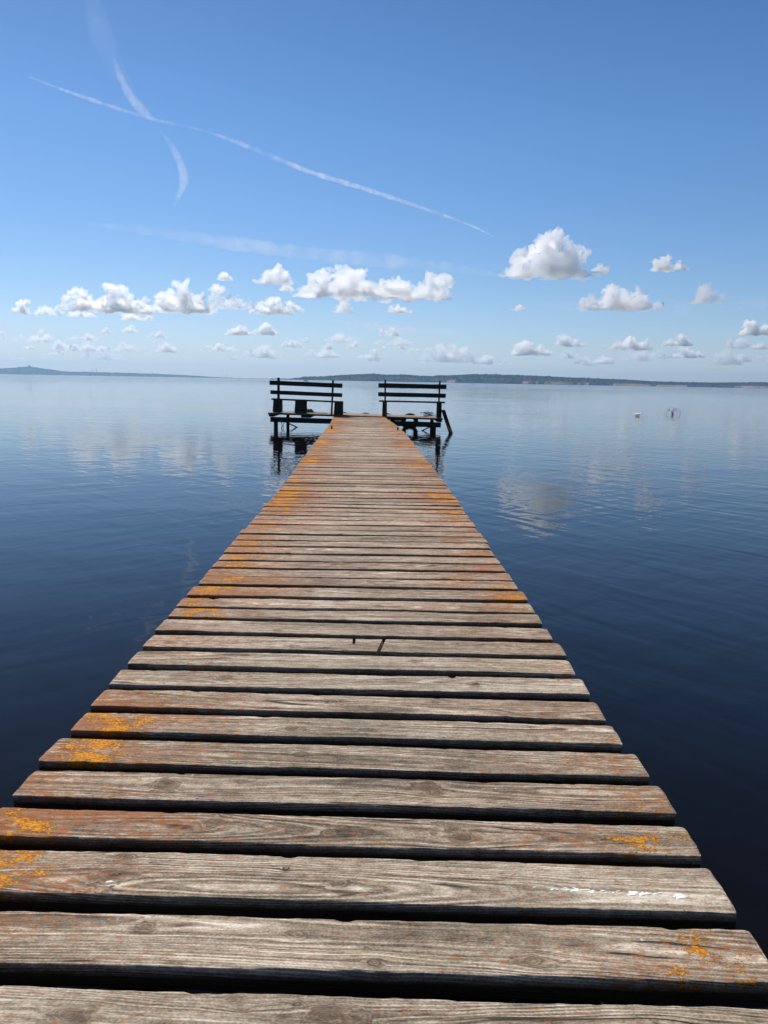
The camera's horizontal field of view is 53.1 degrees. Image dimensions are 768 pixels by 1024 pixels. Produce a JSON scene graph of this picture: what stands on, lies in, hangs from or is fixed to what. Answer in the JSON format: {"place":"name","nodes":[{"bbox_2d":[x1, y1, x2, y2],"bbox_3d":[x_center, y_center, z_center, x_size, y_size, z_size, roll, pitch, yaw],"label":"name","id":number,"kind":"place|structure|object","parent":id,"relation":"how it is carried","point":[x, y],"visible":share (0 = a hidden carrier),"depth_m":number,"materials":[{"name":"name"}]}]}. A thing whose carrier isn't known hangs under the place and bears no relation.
{"place":"outdoors","nodes":[
{"label":"outdoors","id":0,"kind":"place"},
{"bbox_2d":[0,367,249,378],"bbox_3d":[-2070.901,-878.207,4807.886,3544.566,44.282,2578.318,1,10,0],"label":"distant lowland","id":1,"kind":"structure","parent":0,"point":[26,371],"depth_m":4230.86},
{"bbox_2d":[0,367,270,378],"bbox_3d":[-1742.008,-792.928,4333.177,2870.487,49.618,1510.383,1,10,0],"label":"lowland forest","id":2,"kind":"object","parent":1,"relation":"on","point":[166,375],"visible":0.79,"depth_m":4399.27,"materials":[{"name":"plant"}]},
{"bbox_2d":[0,374,767,1008],"bbox_3d":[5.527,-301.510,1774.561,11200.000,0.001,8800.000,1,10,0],"label":"lake water","id":3,"kind":"structure","parent":0,"point":[628,546],"depth_m":7.78,"materials":[{"name":"blue liquid"}]},
{"bbox_2d":[268,411,442,430],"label":"pier platform","id":4,"kind":"structure","parent":3,"relation":"in","point":[288,420],"depth_m":23.85,"materials":[{"name":"brown wood"}]},
{"bbox_2d":[269,378,342,414],"bbox_3d":[-2.403,-3.602,23.891,2.281,1.067,0.513,2,10,0],"label":"bench","id":5,"kind":"object","parent":4,"relation":"on","point":[300,405],"visible":1,"depth_m":23.69,"materials":[{"name":"brown wood"}]},
{"bbox_2d":[403,413,417,427],"bbox_3d":[0.855,-3.001,25.527,0.579,0.579,0.157,36,8,-6],"label":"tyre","id":6,"kind":"object","parent":4,"relation":"hanging from","point":[415,420],"visible":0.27,"depth_m":25.47,"materials":[{"name":"rubber"}]},
{"bbox_2d":[378,380,446,417],"bbox_3d":[0.867,-3.524,23.894,2.102,1.137,0.513,1,10,0],"label":"bench","id":7,"kind":"object","parent":4,"relation":"on","point":[385,385],"visible":1,"depth_m":23.68,"materials":[{"name":"brown wood"}]},
{"bbox_2d":[0,417,767,1023],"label":"wooden pier","id":8,"kind":"structure","parent":3,"relation":"in","point":[340,731],"depth_m":1.90,"materials":[{"name":"brown wood"}]},
{"bbox_2d":[533,887,686,898],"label":"bird droppings","id":9,"kind":"object","parent":8,"relation":"on","point":[677,896],"visible":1,"depth_m":1.64,"materials":[{"name":"white"}]},
{"bbox_2d":[442,410,452,432],"bbox_3d":[1.947,-2.659,23.375,0.110,0.853,0.989,-1,10,-15],"label":"leaning board","id":10,"kind":"object","parent":3,"relation":"in","point":[446,421],"visible":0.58,"depth_m":23.42,"materials":[{"name":"brown wood"}]},
{"bbox_2d":[0,0,767,382],"label":"sky","id":11,"kind":"structure","parent":0,"point":[282,189],"materials":[{"name":"blue"}]},
{"bbox_2d":[420,412,433,416],"bbox_3d":[1.408,-3.124,24.569,0.493,0.186,0.200,0,10,-8],"label":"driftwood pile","id":12,"kind":"object","parent":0,"point":[427,414],"visible":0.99,"depth_m":24.53,"materials":[{"name":"wood"}]},
{"bbox_2d":[280,376,767,387],"bbox_3d":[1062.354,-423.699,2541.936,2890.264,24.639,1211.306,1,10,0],"label":"wooded hills","id":13,"kind":"structure","parent":0,"point":[507,380],"depth_m":2004.93,"materials":[{"name":"plant"}]},
{"bbox_2d":[271,373,767,387],"bbox_3d":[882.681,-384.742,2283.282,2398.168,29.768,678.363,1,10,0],"label":"hill forest","id":14,"kind":"object","parent":13,"relation":"on","point":[535,377],"visible":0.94,"depth_m":2067.14,"materials":[{"name":"plant"}]}
]}

